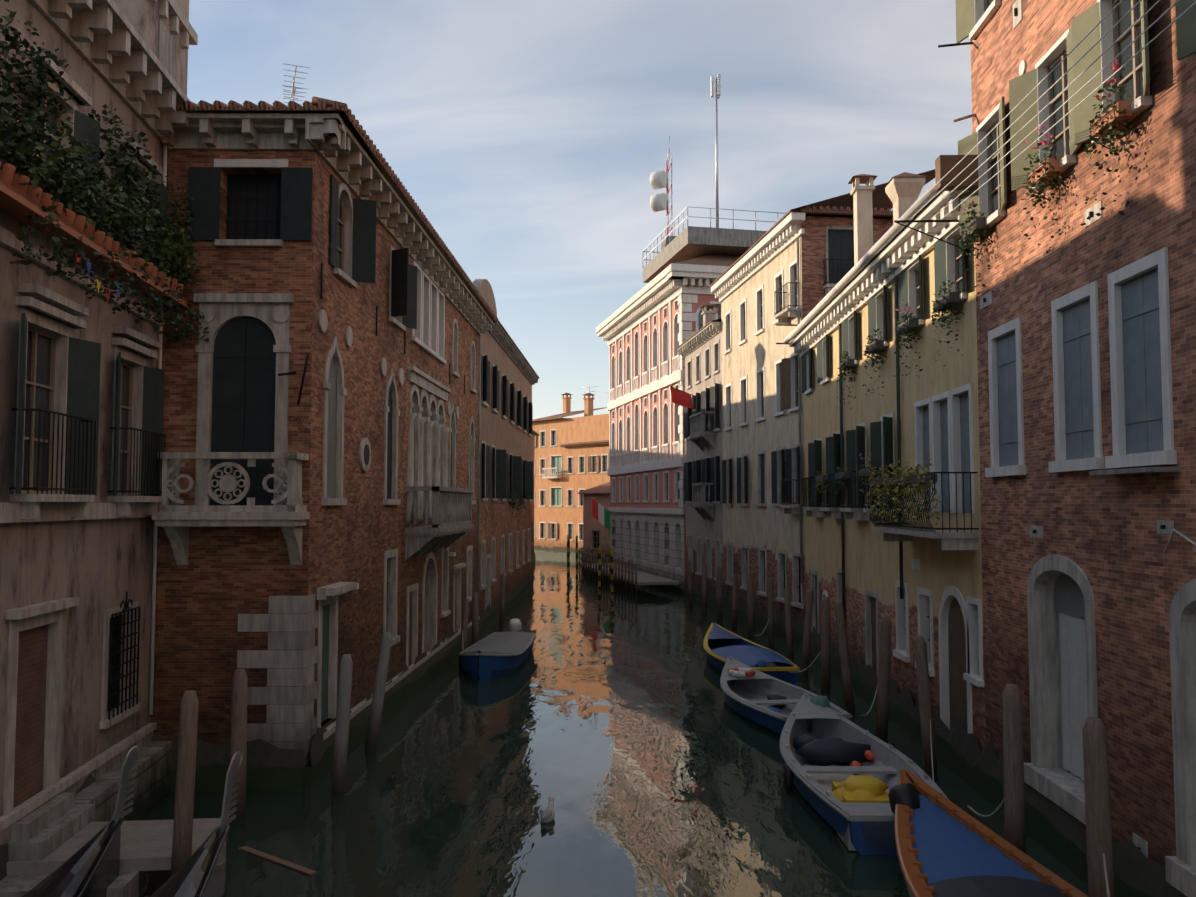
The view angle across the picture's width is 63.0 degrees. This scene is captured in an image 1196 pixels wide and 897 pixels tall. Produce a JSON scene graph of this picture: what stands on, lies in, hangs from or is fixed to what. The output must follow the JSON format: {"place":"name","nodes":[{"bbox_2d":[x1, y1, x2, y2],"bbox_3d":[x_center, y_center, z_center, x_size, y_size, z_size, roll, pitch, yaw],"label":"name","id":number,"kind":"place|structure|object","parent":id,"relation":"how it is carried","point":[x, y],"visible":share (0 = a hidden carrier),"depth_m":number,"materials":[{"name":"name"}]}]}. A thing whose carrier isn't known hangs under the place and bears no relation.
{"place":"outdoors","nodes":[
{"label":"outdoors","id":0,"kind":"place"},
{"bbox_2d":[0,0,1138,530],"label":"plants","id":1,"kind":"object","parent":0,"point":[68,186],"visible":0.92,"depth_m":12.49,"materials":[{"name":"green plant"}]},
{"bbox_2d":[187,0,971,418],"label":"sky","id":2,"kind":"structure","parent":0,"point":[530,135],"materials":[{"name":"blue"}]},
{"bbox_2d":[107,555,1088,896],"bbox_3d":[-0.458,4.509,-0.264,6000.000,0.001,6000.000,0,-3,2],"label":"water","id":3,"kind":"structure","parent":0,"point":[631,741],"depth_m":15.20,"materials":[{"name":"green liquid"}]},
{"bbox_2d":[22,746,139,896],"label":"gondola","id":4,"kind":"object","parent":3,"relation":"on","point":[91,867],"visible":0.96,"depth_m":10.15,"materials":[{"name":"black wood"}]},
{"bbox_2d":[0,0,197,880],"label":"building","id":5,"kind":"structure","parent":3,"relation":"in","point":[81,406],"depth_m":12.56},
{"bbox_2d":[0,741,219,896],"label":"stone steps","id":6,"kind":"structure","parent":3,"relation":"in","point":[51,835],"depth_m":11.53,"materials":[{"name":"grey stone"}]},
{"bbox_2d":[149,751,242,896],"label":"gondola","id":7,"kind":"object","parent":3,"relation":"on","point":[200,871],"visible":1,"depth_m":9.99,"materials":[{"name":"black wood"}]},
{"bbox_2d":[238,846,316,875],"bbox_3d":[-4.067,5.218,12.335,1.500,0.050,0.100,-2,-4,37],"label":"floating plank","id":8,"kind":"object","parent":3,"relation":"on","point":[282,862],"visible":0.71,"depth_m":12.30,"materials":[{"name":"brown wood"}]},
{"bbox_2d":[171,573,504,875],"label":"mooring posts","id":9,"kind":"object","parent":3,"relation":"in","point":[184,800],"visible":0.71,"depth_m":14.10,"materials":[{"name":"brown wood"}]},
{"bbox_2d":[187,64,497,789],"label":"brick palazzo","id":10,"kind":"structure","parent":3,"relation":"on","point":[404,317],"depth_m":20.09,"materials":[{"name":"brick"}]},
{"bbox_2d":[150,100,380,791],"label":"building","id":11,"kind":"structure","parent":10,"relation":"attached to","point":[231,517],"depth_m":15.66,"materials":[{"name":"brown brick"}]},
{"bbox_2d":[459,618,535,680],"bbox_3d":[-2.780,5.735,27.598,1.688,1.223,5.751,0,-3,5],"label":"boat","id":12,"kind":"object","parent":3,"relation":"on","point":[494,655],"visible":0.96,"depth_m":25.87,"materials":[{"name":"wood"}]},
{"bbox_2d":[473,279,538,635],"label":"building","id":13,"kind":"structure","parent":3,"relation":"on","point":[508,377],"depth_m":39.49,"materials":[{"name":"brick"}]},
{"bbox_2d":[531,430,539,563],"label":"building","id":14,"kind":"structure","parent":3,"relation":"on","point":[533,557],"depth_m":74.86,"materials":[{"name":"paint"}]},
{"bbox_2d":[541,795,554,822],"bbox_3d":[-0.717,5.175,13.931,0.178,0.315,0.633,-1,-3,12],"label":"seagull","id":15,"kind":"object","parent":3,"relation":"on","point":[548,815],"visible":1,"depth_m":13.85,"materials":[{"name":"white"}]},
{"bbox_2d":[533,386,609,558],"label":"orange building","id":16,"kind":"structure","parent":3,"relation":"on","point":[571,458],"depth_m":81.75,"materials":[{"name":"paint"}]},
{"bbox_2d":[577,482,609,562],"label":"pink building","id":17,"kind":"structure","parent":3,"relation":"on","point":[596,534],"depth_m":71.77,"materials":[{"name":"pink paint"}]},
{"bbox_2d":[567,497,678,594],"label":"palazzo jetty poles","id":18,"kind":"object","parent":3,"relation":"in","point":[611,569],"visible":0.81,"depth_m":54.34,"materials":[{"name":"brown wood"}]},
{"bbox_2d":[596,74,785,593],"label":"building","id":19,"kind":"structure","parent":3,"relation":"in","point":[640,331],"depth_m":54.64,"materials":[{"name":"paint"}]},
{"bbox_2d":[668,303,722,608],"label":"grey building","id":20,"kind":"structure","parent":3,"relation":"on","point":[699,399],"depth_m":44.09,"materials":[{"name":"paint"}]},
{"bbox_2d":[703,622,799,684],"bbox_3d":[3.950,5.724,27.184,1.878,0.997,6.633,0,-3,-6],"label":"blue covered boat","id":21,"kind":"object","parent":3,"relation":"on","point":[721,644],"visible":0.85,"depth_m":25.81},
{"bbox_2d":[720,656,851,736],"bbox_3d":[3.756,5.437,21.080,1.878,1.226,5.874,1,-3,-10],"label":"boat","id":22,"kind":"object","parent":3,"relation":"on","point":[762,700],"visible":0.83,"depth_m":21.50,"materials":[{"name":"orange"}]},
{"bbox_2d":[710,169,947,646],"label":"cream building","id":23,"kind":"structure","parent":3,"relation":"on","point":[756,288],"depth_m":34.81,"materials":[{"name":"paint"}]},
{"bbox_2d":[798,205,892,319],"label":"brick building","id":24,"kind":"structure","parent":23,"relation":"attached to","point":[827,245],"depth_m":31.27,"materials":[{"name":"red brick"}]},
{"bbox_2d":[779,693,948,854],"bbox_3d":[3.989,5.050,15.429,2.028,1.163,7.071,0,-3,1],"label":"boat","id":25,"kind":"object","parent":3,"relation":"on","point":[851,790],"visible":0.85,"depth_m":15.49,"materials":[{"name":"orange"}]},
{"bbox_2d":[784,155,985,794],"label":"yellow building","id":26,"kind":"structure","parent":3,"relation":"on","point":[911,583],"depth_m":19.27,"materials":[{"name":"paint"}]},
{"bbox_2d":[687,560,1114,896],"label":"mooring posts","id":27,"kind":"object","parent":3,"relation":"on","point":[1097,799],"visible":0.75,"depth_m":16.05,"materials":[{"name":"brown wood"}]},
{"bbox_2d":[894,769,1088,896],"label":"wooden boat","id":28,"kind":"object","parent":3,"relation":"on","point":[945,847],"visible":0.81,"depth_m":11.07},
{"bbox_2d":[894,0,1195,896],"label":"brick building","id":29,"kind":"structure","parent":3,"relation":"on","point":[1086,372],"depth_m":11.65,"materials":[{"name":"brick"}]},
{"bbox_2d":[667,263,729,582],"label":"building","id":30,"kind":"structure","parent":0,"point":[698,281],"depth_m":49.25,"materials":[{"name":"white paint"}]},
{"bbox_2d":[462,620,1109,896],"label":"mooring rope","id":31,"kind":"object","parent":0,"point":[788,780],"visible":0.5,"depth_m":15.16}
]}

